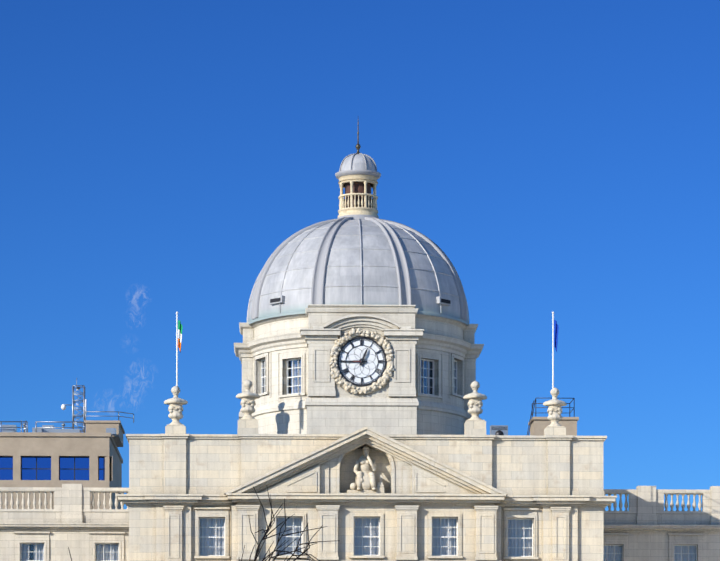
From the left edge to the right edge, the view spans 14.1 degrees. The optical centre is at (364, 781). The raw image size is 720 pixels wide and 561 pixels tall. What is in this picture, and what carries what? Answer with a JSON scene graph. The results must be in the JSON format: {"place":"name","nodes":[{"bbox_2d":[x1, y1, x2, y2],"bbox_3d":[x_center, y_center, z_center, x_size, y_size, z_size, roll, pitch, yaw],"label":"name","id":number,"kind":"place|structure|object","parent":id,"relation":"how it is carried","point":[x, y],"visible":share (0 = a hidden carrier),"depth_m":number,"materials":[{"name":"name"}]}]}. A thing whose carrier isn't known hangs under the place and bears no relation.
{"place":"outdoors","nodes":[
{"label":"outdoors","id":0,"kind":"place"},
{"bbox_2d":[0,420,124,508],"bbox_3d":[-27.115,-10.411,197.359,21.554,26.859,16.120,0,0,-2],"label":"office block","id":1,"kind":"structure","parent":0,"point":[91,457],"depth_m":189.73,"materials":[{"name":"concrete"}]},
{"bbox_2d":[0,411,133,435],"bbox_3d":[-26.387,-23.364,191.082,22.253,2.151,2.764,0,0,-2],"label":"roof railing","id":2,"kind":"object","parent":1,"relation":"on","point":[43,428],"visible":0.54,"depth_m":190.05,"materials":[{"name":"silver metal"}]},
{"bbox_2d":[61,378,85,432],"bbox_3d":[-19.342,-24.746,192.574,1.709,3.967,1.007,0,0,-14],"label":"lattice mast","id":3,"kind":"object","parent":1,"relation":"on","point":[63,406],"visible":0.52,"depth_m":192.31,"materials":[{"name":"silver metal"}]},
{"bbox_2d":[0,484,128,560],"bbox_3d":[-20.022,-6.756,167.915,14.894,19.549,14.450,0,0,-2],"label":"wing","id":4,"kind":"structure","parent":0,"point":[77,525],"depth_m":161.24,"materials":[{"name":"beige stone"}]},
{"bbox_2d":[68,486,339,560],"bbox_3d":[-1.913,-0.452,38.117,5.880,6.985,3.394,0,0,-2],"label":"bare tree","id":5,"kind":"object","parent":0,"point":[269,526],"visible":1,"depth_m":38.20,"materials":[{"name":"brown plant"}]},
{"bbox_2d":[0,0,719,510],"label":"sky","id":6,"kind":"structure","parent":0,"point":[563,156],"materials":[{"name":"blue"}]},
{"bbox_2d":[116,426,616,560],"bbox_3d":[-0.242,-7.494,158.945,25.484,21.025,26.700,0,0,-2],"label":"pavilion","id":7,"kind":"structure","parent":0,"point":[190,497],"depth_m":147.92,"materials":[{"name":"stone"}]},
{"bbox_2d":[164,386,187,433],"bbox_3d":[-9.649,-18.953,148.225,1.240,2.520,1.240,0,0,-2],"label":"urn","id":8,"kind":"object","parent":7,"relation":"on","point":[175,403],"visible":1,"depth_m":147.90,"materials":[{"name":"stone"}]},
{"bbox_2d":[176,312,182,385],"bbox_3d":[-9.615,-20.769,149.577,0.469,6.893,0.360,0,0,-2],"label":"flag","id":9,"kind":"object","parent":8,"relation":"on","point":[179,326],"visible":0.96,"depth_m":149.54,"materials":[{"name":"white"}]},
{"bbox_2d":[237,428,257,433],"bbox_3d":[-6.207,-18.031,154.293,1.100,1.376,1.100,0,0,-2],"label":"urn pedestal","id":10,"kind":"object","parent":7,"relation":"on","point":[247,430],"visible":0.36,"depth_m":153.74,"materials":[{"name":"stone"}]},
{"bbox_2d":[236,380,259,427],"bbox_3d":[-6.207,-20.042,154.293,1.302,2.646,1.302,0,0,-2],"label":"urn","id":11,"kind":"object","parent":10,"relation":"on","point":[247,397],"visible":1,"depth_m":153.96,"materials":[{"name":"stone"}]},
{"bbox_2d":[234,304,483,434],"bbox_3d":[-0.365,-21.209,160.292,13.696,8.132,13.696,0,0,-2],"label":"drum","id":12,"kind":"object","parent":7,"relation":"on","point":[286,368],"visible":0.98,"depth_m":155.27,"materials":[{"name":"stone"}]},
{"bbox_2d":[247,217,468,325],"bbox_3d":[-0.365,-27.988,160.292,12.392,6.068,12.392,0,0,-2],"label":"dome","id":13,"kind":"structure","parent":12,"relation":"on","point":[366,261],"depth_m":155.72,"materials":[{"name":"grey metal"}]},
{"bbox_2d":[335,121,380,219],"bbox_3d":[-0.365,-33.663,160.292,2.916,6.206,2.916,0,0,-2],"label":"lantern","id":14,"kind":"object","parent":13,"relation":"on","point":[358,175],"visible":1,"depth_m":159.51,"materials":[{"name":"stone"}]},
{"bbox_2d":[329,328,394,393],"bbox_3d":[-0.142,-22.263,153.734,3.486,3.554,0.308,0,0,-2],"label":"clock","id":15,"kind":"object","parent":12,"relation":"attached to","point":[361,361],"visible":1,"depth_m":153.81,"materials":[{"name":"stone"}]},
{"bbox_2d":[347,446,383,492],"bbox_3d":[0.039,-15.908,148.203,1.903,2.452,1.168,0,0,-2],"label":"statue","id":16,"kind":"object","parent":7,"relation":"on","point":[363,470],"visible":1,"depth_m":148.00,"materials":[{"name":"stone"}]},
{"bbox_2d":[464,429,485,434],"bbox_3d":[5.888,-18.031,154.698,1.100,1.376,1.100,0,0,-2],"label":"urn pedestal","id":17,"kind":"object","parent":7,"relation":"on","point":[474,431],"visible":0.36,"depth_m":154.15,"materials":[{"name":"stone"}]},
{"bbox_2d":[463,381,486,430],"bbox_3d":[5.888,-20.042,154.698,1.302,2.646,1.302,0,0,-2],"label":"urn","id":18,"kind":"object","parent":17,"relation":"on","point":[475,398],"visible":1,"depth_m":154.37,"materials":[{"name":"stone"}]},
{"bbox_2d":[490,425,507,434],"bbox_3d":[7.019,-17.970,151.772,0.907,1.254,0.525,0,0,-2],"label":"floodlight","id":19,"kind":"object","parent":7,"relation":"on","point":[498,429],"visible":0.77,"depth_m":151.53,"materials":[{"name":"silver metal"}]},
{"bbox_2d":[527,398,578,435],"bbox_3d":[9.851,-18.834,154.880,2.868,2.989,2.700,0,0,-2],"label":"roof platform","id":20,"kind":"structure","parent":7,"relation":"on","point":[538,425],"depth_m":153.66,"materials":[{"name":"concrete"}]},
{"bbox_2d":[543,388,566,435],"bbox_3d":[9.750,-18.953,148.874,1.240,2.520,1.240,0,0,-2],"label":"urn","id":21,"kind":"object","parent":7,"relation":"on","point":[554,411],"visible":1,"depth_m":148.55,"materials":[{"name":"stone"}]},
{"bbox_2d":[552,312,558,398],"bbox_3d":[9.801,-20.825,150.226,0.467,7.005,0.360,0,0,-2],"label":"flag","id":22,"kind":"object","parent":21,"relation":"on","point":[555,326],"visible":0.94,"depth_m":150.19,"materials":[{"name":"white"}]},
{"bbox_2d":[603,486,719,560],"bbox_3d":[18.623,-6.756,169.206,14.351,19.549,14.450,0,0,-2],"label":"wing","id":23,"kind":"structure","parent":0,"point":[646,527],"depth_m":162.34,"materials":[{"name":"beige stone"}]}
]}

